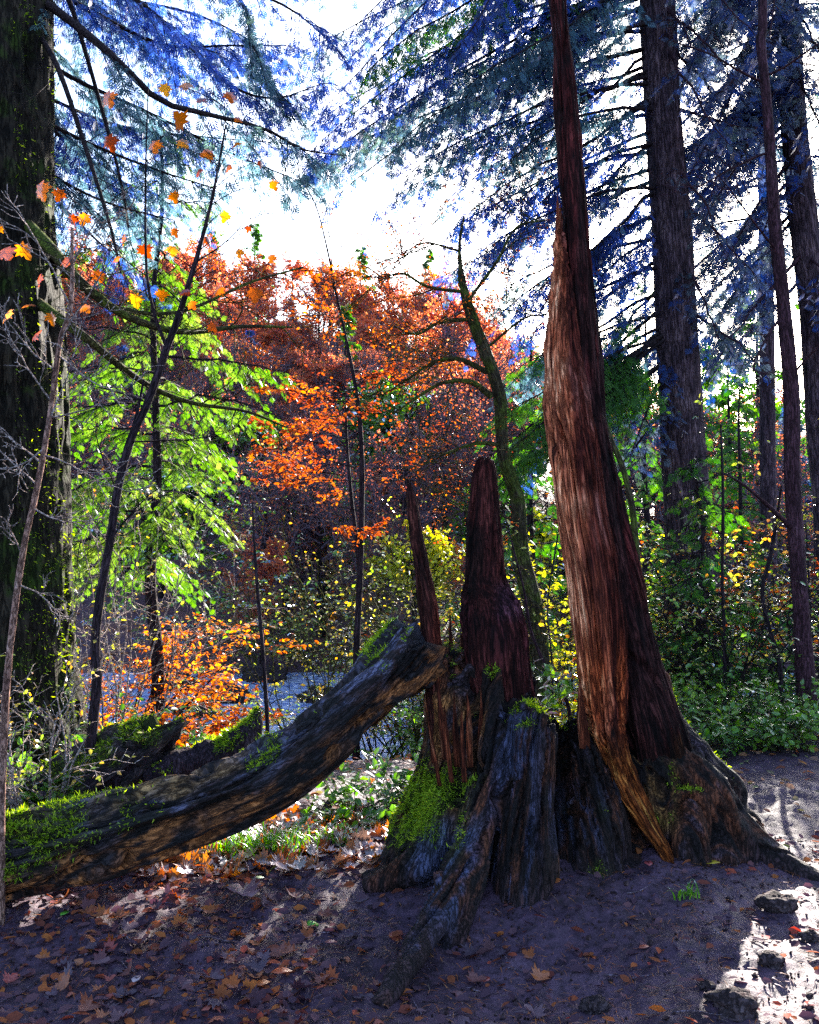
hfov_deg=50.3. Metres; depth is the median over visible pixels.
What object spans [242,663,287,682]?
rock
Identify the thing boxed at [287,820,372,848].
grass tuft
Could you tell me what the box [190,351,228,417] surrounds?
hillside tree
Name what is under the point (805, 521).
hillside tree
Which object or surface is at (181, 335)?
hillside tree
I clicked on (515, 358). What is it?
hillside tree
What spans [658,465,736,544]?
hillside tree
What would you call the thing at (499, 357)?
hillside tree
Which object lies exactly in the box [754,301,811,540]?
hillside conifer
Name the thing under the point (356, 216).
sky
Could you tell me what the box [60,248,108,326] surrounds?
hillside tree
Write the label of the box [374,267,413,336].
hillside tree
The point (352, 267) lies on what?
hillside tree
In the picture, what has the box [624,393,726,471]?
hillside tree
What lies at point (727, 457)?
young conifer
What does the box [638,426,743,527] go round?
hillside tree
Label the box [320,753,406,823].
leafy plant
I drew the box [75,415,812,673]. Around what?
hillside litter
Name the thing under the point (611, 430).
hillside tree
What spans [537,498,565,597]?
hillside tree
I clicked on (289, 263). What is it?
hillside tree
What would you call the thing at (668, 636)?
broadleaf shrub
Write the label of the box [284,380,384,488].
hillside tree
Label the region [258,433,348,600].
hillside tree
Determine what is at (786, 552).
thin sapling
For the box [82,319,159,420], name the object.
hillside tree
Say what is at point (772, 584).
broadleaf shrub
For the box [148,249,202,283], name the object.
hillside tree
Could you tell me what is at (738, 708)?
leafy plant
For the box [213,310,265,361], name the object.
hillside tree
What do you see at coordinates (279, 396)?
hillside tree
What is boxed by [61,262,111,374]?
hillside tree
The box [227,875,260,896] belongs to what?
fallen leaf
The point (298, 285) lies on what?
hillside tree
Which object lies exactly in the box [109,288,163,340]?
hillside tree
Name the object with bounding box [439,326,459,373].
hillside conifer
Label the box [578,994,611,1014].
rock
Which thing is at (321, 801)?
leafy plant
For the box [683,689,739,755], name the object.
leafy plant
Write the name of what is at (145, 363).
hillside tree
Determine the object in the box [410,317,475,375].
hillside tree
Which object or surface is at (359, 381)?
hillside tree
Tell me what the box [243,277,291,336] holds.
hillside tree
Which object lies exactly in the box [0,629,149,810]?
bare shrub
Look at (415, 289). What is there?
hillside tree
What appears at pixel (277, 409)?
hillside tree
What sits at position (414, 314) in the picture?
hillside tree
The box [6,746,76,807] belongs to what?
leafy plant
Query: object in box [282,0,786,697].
tall conifer
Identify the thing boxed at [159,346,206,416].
hillside tree
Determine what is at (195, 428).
hillside tree
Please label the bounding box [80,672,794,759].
river water
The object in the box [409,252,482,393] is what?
hillside tree
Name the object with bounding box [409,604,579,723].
broadleaf shrub
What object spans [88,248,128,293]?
hillside tree
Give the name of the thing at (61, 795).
leafy plant
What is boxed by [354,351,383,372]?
hillside tree
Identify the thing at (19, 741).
leafy plant
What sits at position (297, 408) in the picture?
hillside tree
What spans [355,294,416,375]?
hillside tree
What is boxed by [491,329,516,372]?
hillside tree
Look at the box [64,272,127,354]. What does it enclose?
hillside tree
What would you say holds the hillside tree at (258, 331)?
on the ground
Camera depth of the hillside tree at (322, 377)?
33.00 m
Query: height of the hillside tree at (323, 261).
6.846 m
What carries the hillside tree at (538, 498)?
on the ground
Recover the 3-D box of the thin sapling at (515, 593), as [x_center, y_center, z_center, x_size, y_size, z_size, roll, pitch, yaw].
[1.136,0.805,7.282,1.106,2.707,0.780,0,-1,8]
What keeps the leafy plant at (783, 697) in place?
on the ground
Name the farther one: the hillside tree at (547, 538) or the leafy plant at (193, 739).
the hillside tree at (547, 538)
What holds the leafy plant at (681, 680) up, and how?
on the ground
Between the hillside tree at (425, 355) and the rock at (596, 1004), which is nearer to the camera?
the rock at (596, 1004)
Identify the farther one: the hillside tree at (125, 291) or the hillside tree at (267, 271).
the hillside tree at (267, 271)
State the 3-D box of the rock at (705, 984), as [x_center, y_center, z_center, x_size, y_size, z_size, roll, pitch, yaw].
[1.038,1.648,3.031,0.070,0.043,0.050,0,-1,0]
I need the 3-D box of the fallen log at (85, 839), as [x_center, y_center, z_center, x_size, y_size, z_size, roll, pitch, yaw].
[-1.143,1.149,3.901,2.808,1.291,0.449,0,-1,-13]
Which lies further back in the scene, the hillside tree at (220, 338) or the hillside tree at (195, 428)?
the hillside tree at (220, 338)
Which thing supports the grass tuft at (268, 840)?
on the ground
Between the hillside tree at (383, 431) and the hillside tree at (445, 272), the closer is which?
the hillside tree at (383, 431)
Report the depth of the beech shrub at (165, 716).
8.17 m
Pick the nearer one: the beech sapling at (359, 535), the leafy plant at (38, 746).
the leafy plant at (38, 746)
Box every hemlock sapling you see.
[67,114,299,724]
[644,454,795,702]
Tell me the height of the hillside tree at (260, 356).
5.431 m
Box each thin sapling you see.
[179,487,320,732]
[502,443,558,722]
[655,382,760,710]
[691,419,818,711]
[740,508,818,633]
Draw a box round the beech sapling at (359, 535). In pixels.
[244,185,444,760]
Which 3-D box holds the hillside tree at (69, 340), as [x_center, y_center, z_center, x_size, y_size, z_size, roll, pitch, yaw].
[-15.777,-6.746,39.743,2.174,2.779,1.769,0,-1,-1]
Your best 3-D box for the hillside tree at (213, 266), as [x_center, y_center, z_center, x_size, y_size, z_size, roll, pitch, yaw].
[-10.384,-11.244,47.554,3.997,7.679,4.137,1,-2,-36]
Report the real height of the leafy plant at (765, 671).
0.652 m
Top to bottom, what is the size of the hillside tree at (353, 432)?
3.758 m
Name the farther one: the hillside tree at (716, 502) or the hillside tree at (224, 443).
the hillside tree at (224, 443)
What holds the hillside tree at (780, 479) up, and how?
on the ground
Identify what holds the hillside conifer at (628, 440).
on the ground
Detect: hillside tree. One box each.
[59,212,130,294]
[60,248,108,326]
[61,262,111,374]
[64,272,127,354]
[66,298,111,344]
[67,319,137,397]
[67,335,83,370]
[67,341,127,441]
[67,347,144,419]
[69,372,121,483]
[69,381,134,467]
[69,384,102,473]
[69,398,93,465]
[70,402,167,507]
[70,410,205,575]
[70,453,104,546]
[75,455,240,598]
[76,328,100,388]
[77,317,123,351]
[81,373,148,450]
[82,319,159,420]
[86,316,117,397]
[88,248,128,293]
[95,285,130,343]
[96,249,136,328]
[106,315,149,376]
[107,405,179,489]
[108,343,183,431]
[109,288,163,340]
[120,339,163,406]
[131,253,161,293]
[131,318,203,423]
[136,362,202,432]
[137,242,186,291]
[142,408,240,540]
[145,257,206,319]
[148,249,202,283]
[157,297,207,375]
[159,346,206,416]
[160,229,224,312]
[160,233,209,290]
[160,354,229,429]
[166,375,264,532]
[167,304,238,393]
[167,404,285,526]
[170,345,191,379]
[171,340,216,388]
[173,227,260,315]
[176,404,225,500]
[179,315,272,429]
[181,432,327,635]
[182,398,231,497]
[186,418,267,527]
[189,272,254,361]
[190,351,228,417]
[194,329,277,432]
[196,344,275,407]
[204,315,261,364]
[210,255,253,309]
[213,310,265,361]
[217,502,293,575]
[218,530,289,663]
[221,440,352,625]
[223,346,314,477]
[224,369,294,428]
[225,248,269,312]
[227,292,277,361]
[229,324,294,459]
[231,253,277,328]
[232,255,287,323]
[235,336,276,371]
[238,349,288,419]
[238,468,375,638]
[240,386,309,466]
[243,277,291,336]
[246,410,307,464]
[248,319,309,373]
[253,441,315,507]
[254,281,318,368]
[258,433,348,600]
[259,343,308,420]
[261,484,353,612]
[262,324,316,408]
[267,459,321,534]
[270,249,315,322]
[273,316,325,359]
[273,348,320,402]
[276,470,372,597]
[279,255,355,363]
[280,349,315,406]
[280,386,341,462]
[282,367,315,417]
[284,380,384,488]
[285,346,340,440]
[286,297,338,354]
[295,351,358,449]
[299,319,326,359]
[301,346,356,448]
[302,254,347,345]
[303,243,358,346]
[308,269,340,327]
[309,449,442,631]
[311,314,369,370]
[311,349,379,411]
[314,256,372,319]
[315,304,390,363]
[316,282,379,361]
[321,344,378,446]
[328,277,385,351]
[331,370,449,507]
[334,345,413,482]
[335,372,365,431]
[337,366,400,481]
[338,383,394,481]
[344,288,388,350]
[346,451,390,543]
[347,348,387,371]
[349,413,466,563]
[350,294,389,361]
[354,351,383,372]
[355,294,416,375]
[356,308,415,362]
[356,423,419,487]
[362,336,405,365]
[364,519,465,622]
[365,415,429,511]
[367,362,481,502]
[371,358,435,412]
[373,300,420,364]
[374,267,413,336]
[384,279,435,362]
[389,371,517,560]
[390,330,431,367]
[394,272,460,340]
[394,428,468,535]
[395,254,459,314]
[396,284,421,341]
[399,336,437,367]
[404,366,446,463]
[405,327,451,366]
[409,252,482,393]
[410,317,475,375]
[414,342,473,440]
[415,272,497,376]
[415,346,460,404]
[418,355,464,425]
[418,400,464,464]
[423,367,482,434]
[429,328,532,450]
[432,402,496,536]
[434,535,516,613]
[439,334,481,376]
[441,379,539,471]
[441,477,534,555]
[453,289,519,369]
[455,368,523,457]
[464,360,538,429]
[465,454,553,552]
[472,352,542,454]
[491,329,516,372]
[493,350,542,386]
[495,332,543,393]
[497,349,539,387]
[500,509,562,591]
[510,381,542,437]
[514,343,637,486]
[526,473,555,517]
[526,507,643,627]
[536,538,568,619]
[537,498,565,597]
[613,414,659,545]
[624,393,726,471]
[624,431,716,541]
[626,387,710,523]
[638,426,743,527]
[638,476,737,600]
[640,530,664,610]
[643,475,732,541]
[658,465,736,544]
[704,391,809,571]
[710,411,777,546]
[711,477,783,594]
[717,421,813,646]
[726,498,812,578]
[742,390,782,442]
[754,380,804,438]
[758,478,813,592]
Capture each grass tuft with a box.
[199,815,350,859]
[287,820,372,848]
[665,878,699,900]
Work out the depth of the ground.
3.53 m
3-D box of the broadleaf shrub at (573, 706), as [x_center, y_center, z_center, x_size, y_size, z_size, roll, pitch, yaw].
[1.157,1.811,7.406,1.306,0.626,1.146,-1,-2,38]
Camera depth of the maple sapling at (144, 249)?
4.78 m
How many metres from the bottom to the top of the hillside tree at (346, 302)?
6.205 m
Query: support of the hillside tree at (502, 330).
on the ground
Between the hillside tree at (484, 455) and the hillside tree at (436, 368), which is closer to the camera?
the hillside tree at (484, 455)
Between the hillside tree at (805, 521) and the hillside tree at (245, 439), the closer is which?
the hillside tree at (805, 521)
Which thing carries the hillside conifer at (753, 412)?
on the ground
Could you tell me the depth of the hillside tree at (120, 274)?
50.32 m
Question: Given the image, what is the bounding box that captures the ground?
[0,323,818,1023]
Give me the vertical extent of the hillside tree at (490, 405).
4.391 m
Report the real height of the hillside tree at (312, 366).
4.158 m
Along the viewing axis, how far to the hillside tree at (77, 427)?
23.54 m
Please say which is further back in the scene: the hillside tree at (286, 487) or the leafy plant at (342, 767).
the hillside tree at (286, 487)
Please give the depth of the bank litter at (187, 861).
4.28 m
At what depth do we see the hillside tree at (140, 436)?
25.16 m
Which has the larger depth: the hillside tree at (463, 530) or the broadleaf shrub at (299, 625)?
the hillside tree at (463, 530)
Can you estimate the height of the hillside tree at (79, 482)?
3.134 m
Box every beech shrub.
[81,613,318,745]
[175,716,238,746]
[645,501,818,687]
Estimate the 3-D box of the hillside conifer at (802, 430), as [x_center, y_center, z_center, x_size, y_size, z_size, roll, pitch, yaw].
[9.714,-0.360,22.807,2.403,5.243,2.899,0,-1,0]
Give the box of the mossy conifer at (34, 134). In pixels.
[0,0,364,785]
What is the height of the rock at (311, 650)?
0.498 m
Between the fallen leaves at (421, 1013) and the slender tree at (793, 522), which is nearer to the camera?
the fallen leaves at (421, 1013)
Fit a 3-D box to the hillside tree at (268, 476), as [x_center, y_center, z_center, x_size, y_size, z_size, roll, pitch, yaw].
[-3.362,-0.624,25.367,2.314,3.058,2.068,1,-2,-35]
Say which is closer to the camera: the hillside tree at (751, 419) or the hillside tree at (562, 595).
the hillside tree at (562, 595)
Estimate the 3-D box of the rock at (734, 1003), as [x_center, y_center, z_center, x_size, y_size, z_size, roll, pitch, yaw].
[1.078,1.635,2.908,0.171,0.098,0.134,0,-1,0]
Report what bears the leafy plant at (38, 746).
on the ground
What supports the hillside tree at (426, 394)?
on the ground
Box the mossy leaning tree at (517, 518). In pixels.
[293,129,599,716]
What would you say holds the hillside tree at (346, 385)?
on the ground
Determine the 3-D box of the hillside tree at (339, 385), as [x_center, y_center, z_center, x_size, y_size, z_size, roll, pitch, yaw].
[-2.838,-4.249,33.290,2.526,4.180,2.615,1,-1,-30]
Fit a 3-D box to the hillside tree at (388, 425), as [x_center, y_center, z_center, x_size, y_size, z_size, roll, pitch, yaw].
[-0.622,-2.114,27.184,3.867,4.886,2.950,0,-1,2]
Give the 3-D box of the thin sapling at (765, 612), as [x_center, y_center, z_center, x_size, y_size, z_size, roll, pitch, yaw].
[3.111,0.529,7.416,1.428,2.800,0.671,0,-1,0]
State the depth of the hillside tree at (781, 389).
38.59 m
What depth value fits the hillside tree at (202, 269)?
51.73 m
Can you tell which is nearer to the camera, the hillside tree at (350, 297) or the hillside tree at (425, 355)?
the hillside tree at (425, 355)
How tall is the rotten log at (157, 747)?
0.976 m
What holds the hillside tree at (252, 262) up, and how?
on the ground
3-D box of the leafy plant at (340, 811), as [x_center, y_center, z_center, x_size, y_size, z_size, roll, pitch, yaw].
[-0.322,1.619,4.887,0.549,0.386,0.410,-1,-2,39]
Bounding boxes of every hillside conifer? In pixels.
[92,343,142,463]
[200,227,221,317]
[238,222,274,324]
[243,330,261,443]
[333,301,366,436]
[353,243,376,289]
[410,250,439,343]
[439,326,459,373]
[609,351,649,507]
[660,337,748,517]
[702,353,731,416]
[705,334,787,584]
[716,284,810,513]
[734,406,813,582]
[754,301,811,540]
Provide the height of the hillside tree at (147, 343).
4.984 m
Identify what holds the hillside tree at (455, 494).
on the ground
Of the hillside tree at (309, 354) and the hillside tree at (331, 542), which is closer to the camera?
the hillside tree at (331, 542)
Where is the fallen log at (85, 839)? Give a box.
[2,615,452,902]
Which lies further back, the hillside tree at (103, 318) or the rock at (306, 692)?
the hillside tree at (103, 318)
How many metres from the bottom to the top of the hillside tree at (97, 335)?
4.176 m
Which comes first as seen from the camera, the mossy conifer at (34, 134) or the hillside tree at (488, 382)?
the mossy conifer at (34, 134)
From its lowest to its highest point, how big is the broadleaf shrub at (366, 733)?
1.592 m
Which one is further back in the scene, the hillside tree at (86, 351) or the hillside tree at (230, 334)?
the hillside tree at (230, 334)
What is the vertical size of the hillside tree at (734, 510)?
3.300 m
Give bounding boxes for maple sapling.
[0,82,286,754]
[0,183,162,924]
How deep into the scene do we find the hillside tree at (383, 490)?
21.59 m
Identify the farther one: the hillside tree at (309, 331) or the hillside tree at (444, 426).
the hillside tree at (309, 331)
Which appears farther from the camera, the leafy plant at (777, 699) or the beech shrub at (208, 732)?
the beech shrub at (208, 732)
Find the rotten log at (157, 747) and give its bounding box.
[6,705,262,812]
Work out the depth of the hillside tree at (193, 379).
29.58 m
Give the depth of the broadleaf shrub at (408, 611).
9.29 m
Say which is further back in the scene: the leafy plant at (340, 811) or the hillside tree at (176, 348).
the hillside tree at (176, 348)
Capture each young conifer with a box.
[439,336,578,724]
[554,272,741,697]
[708,382,812,682]
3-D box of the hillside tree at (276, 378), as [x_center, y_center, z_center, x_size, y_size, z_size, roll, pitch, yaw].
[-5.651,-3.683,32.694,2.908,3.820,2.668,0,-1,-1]
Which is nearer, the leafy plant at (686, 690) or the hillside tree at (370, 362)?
the leafy plant at (686, 690)
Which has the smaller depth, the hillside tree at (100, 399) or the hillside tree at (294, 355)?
the hillside tree at (100, 399)
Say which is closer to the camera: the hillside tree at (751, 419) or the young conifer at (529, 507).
the young conifer at (529, 507)
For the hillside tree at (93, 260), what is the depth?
44.30 m
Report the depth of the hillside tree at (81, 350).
36.49 m
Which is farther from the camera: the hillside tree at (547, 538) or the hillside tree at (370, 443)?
the hillside tree at (370, 443)
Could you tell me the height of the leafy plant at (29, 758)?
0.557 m
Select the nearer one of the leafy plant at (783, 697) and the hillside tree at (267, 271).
the leafy plant at (783, 697)
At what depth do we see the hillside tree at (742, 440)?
25.40 m
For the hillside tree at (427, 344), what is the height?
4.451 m
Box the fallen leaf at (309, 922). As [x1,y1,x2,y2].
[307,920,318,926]
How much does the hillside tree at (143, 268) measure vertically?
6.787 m
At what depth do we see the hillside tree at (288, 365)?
39.10 m
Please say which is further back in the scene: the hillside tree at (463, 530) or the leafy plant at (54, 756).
the hillside tree at (463, 530)
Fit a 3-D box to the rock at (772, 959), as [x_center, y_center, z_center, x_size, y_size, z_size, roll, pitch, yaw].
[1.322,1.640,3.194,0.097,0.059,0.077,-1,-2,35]
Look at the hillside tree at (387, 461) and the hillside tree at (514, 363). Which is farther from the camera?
the hillside tree at (514, 363)
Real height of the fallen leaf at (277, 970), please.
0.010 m
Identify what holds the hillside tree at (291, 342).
on the ground
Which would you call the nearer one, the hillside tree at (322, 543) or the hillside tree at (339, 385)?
the hillside tree at (322, 543)
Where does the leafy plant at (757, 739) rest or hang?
on the ground
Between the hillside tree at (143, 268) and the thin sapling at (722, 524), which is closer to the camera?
the thin sapling at (722, 524)
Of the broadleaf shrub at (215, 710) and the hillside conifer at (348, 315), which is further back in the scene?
the hillside conifer at (348, 315)
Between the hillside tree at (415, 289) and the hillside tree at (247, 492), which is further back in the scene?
the hillside tree at (415, 289)
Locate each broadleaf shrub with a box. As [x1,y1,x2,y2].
[79,480,415,668]
[110,661,313,734]
[193,571,396,678]
[271,627,424,759]
[280,550,567,756]
[353,621,577,727]
[354,690,424,759]
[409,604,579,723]
[410,527,736,726]
[505,487,815,677]
[516,512,817,689]
[548,601,795,716]
[548,702,576,723]
[566,506,818,705]
[639,506,818,698]
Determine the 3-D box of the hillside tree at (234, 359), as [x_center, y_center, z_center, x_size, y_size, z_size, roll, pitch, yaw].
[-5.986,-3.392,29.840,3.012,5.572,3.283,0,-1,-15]
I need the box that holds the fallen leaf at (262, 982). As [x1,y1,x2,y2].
[257,979,270,985]
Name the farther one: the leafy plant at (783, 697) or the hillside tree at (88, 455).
the hillside tree at (88, 455)
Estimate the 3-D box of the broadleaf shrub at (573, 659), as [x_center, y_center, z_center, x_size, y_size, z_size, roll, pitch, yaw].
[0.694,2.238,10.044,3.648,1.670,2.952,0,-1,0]
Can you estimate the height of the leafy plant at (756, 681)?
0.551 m
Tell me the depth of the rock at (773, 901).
3.62 m
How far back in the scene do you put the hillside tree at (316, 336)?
49.26 m
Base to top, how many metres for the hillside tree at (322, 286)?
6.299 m
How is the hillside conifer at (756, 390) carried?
on the ground
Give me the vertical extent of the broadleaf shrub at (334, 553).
3.769 m
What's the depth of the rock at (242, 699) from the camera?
13.86 m
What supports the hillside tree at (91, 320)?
on the ground
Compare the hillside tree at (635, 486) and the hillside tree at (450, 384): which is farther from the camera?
the hillside tree at (450, 384)
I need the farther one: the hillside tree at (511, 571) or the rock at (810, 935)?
the hillside tree at (511, 571)
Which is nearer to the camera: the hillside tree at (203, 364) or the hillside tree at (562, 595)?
the hillside tree at (562, 595)
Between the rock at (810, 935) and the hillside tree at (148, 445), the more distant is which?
the hillside tree at (148, 445)
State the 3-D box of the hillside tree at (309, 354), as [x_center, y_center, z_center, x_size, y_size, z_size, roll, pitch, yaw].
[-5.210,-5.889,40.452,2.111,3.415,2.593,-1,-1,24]
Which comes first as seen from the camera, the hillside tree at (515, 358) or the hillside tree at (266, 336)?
the hillside tree at (266, 336)
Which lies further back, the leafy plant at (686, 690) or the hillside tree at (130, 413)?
the hillside tree at (130, 413)
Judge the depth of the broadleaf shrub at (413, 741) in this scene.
7.73 m
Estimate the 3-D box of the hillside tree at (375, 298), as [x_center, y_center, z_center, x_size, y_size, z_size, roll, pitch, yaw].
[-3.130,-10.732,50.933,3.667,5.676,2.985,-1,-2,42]
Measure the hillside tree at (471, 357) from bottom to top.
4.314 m
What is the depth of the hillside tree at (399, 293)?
58.09 m
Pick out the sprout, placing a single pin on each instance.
(560, 691)
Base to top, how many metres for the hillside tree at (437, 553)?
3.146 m
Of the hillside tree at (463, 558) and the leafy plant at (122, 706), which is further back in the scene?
the hillside tree at (463, 558)
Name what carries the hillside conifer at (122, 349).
on the ground
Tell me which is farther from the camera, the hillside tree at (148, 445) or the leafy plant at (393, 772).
the hillside tree at (148, 445)
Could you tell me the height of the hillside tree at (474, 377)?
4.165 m
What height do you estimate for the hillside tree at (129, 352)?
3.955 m
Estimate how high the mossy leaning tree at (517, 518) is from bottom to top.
6.202 m
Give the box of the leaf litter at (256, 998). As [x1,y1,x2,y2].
[0,834,818,1023]
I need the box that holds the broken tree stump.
[361,0,818,1008]
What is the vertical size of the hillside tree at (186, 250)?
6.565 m
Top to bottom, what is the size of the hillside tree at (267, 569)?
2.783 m
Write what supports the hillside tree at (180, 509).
on the ground
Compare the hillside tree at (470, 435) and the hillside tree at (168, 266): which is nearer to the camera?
the hillside tree at (470, 435)
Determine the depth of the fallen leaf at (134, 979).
3.09 m
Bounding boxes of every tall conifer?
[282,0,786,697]
[587,0,818,686]
[605,0,818,692]
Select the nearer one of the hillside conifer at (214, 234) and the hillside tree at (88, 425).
the hillside tree at (88, 425)
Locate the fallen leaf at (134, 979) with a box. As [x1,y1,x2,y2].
[131,975,140,981]
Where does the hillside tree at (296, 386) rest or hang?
on the ground
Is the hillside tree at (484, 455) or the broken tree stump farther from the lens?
the hillside tree at (484, 455)
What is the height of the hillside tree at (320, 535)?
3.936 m
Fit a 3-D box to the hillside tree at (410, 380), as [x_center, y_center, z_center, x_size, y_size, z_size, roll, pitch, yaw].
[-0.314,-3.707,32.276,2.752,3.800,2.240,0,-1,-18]
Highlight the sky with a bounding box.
[54,0,818,444]
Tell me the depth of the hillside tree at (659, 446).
26.17 m
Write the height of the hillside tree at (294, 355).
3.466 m
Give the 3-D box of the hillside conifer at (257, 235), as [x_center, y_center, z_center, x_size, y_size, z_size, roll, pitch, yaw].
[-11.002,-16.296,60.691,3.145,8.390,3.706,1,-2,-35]
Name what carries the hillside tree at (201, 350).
on the ground
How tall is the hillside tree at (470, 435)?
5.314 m
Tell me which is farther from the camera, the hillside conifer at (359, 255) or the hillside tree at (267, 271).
the hillside conifer at (359, 255)
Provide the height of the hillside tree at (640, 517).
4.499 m
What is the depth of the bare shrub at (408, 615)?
8.81 m
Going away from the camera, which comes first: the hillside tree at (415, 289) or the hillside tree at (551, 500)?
the hillside tree at (551, 500)
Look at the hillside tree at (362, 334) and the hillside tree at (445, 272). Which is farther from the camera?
the hillside tree at (445, 272)
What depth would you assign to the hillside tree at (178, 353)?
38.82 m
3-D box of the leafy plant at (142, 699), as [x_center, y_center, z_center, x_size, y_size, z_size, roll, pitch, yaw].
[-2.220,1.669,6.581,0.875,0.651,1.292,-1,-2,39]
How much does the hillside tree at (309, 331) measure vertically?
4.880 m
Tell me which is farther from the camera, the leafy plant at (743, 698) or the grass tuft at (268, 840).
the leafy plant at (743, 698)
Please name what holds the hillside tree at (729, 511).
on the ground
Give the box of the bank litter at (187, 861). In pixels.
[118,697,818,883]
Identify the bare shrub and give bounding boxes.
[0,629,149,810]
[71,414,294,729]
[189,523,515,757]
[256,493,573,757]
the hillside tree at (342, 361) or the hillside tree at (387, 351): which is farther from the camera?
the hillside tree at (387, 351)
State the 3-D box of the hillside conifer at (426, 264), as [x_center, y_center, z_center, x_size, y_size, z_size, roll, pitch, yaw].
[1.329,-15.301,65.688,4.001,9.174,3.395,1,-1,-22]
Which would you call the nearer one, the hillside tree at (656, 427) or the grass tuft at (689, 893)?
the grass tuft at (689, 893)
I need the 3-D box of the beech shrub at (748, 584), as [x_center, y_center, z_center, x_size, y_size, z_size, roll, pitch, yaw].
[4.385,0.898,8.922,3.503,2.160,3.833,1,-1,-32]
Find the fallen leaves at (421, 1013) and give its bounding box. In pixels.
[0,845,818,1023]
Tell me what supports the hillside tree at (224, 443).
on the ground
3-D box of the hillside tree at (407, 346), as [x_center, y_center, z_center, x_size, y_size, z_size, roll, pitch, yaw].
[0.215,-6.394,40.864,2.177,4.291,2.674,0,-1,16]
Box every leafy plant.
[6,721,86,802]
[6,734,85,811]
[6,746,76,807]
[8,717,137,766]
[8,737,63,809]
[8,770,87,805]
[84,691,207,737]
[106,703,137,724]
[154,699,210,749]
[188,730,222,740]
[286,772,358,819]
[299,771,393,830]
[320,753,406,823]
[341,750,413,805]
[344,766,410,824]
[369,747,419,791]
[375,763,410,804]
[663,661,748,721]
[670,658,784,720]
[672,681,729,721]
[674,681,769,740]
[679,664,795,733]
[680,680,812,747]
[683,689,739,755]
[686,715,755,757]
[704,666,794,719]
[724,672,818,747]
[731,710,818,752]
[739,679,818,730]
[745,653,795,710]
[752,694,818,752]
[758,681,818,738]
[763,665,818,704]
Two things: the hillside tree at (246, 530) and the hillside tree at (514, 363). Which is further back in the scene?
the hillside tree at (514, 363)
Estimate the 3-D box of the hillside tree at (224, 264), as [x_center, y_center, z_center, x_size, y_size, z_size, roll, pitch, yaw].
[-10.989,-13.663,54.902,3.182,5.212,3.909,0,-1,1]
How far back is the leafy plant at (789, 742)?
6.52 m
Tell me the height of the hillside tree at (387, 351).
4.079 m
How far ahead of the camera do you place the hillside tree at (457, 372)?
32.64 m
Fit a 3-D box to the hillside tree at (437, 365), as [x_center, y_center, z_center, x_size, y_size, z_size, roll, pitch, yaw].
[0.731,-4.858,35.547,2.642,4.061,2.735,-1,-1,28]
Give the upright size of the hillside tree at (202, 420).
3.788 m
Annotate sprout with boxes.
[500,501,577,720]
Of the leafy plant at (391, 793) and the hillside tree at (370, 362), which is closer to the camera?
the leafy plant at (391, 793)
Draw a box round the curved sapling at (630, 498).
[606,420,647,601]
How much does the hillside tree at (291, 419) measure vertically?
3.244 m
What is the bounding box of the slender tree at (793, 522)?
[649,0,818,728]
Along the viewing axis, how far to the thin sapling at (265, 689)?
6.19 m
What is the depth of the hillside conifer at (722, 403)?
24.84 m
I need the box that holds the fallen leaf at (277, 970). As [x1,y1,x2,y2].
[270,967,291,973]
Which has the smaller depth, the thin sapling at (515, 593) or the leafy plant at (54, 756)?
the leafy plant at (54, 756)
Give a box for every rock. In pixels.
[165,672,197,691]
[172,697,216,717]
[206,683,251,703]
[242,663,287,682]
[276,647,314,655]
[297,685,333,702]
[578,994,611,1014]
[698,979,716,990]
[703,986,759,1021]
[754,889,798,913]
[757,950,785,969]
[797,929,818,942]
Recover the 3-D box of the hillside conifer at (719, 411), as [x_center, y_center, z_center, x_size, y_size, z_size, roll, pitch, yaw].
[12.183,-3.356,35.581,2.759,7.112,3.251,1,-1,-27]
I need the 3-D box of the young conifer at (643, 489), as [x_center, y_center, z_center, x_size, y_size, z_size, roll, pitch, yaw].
[3.554,-0.117,14.276,3.189,7.774,3.756,1,-1,-25]
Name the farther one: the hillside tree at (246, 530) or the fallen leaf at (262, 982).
the hillside tree at (246, 530)
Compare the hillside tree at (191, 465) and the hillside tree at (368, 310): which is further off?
the hillside tree at (368, 310)
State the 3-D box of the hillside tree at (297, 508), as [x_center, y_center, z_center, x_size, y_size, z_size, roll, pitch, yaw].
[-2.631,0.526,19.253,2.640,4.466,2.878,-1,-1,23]
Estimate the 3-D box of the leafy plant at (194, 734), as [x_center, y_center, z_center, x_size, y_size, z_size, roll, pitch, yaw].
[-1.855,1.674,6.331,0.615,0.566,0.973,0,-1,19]
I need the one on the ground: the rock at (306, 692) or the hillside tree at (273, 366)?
the hillside tree at (273, 366)
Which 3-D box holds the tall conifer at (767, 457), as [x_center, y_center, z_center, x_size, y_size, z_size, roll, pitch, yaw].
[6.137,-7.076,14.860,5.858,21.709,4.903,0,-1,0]
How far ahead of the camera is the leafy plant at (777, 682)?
8.08 m
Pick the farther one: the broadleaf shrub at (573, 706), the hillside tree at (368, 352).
the hillside tree at (368, 352)

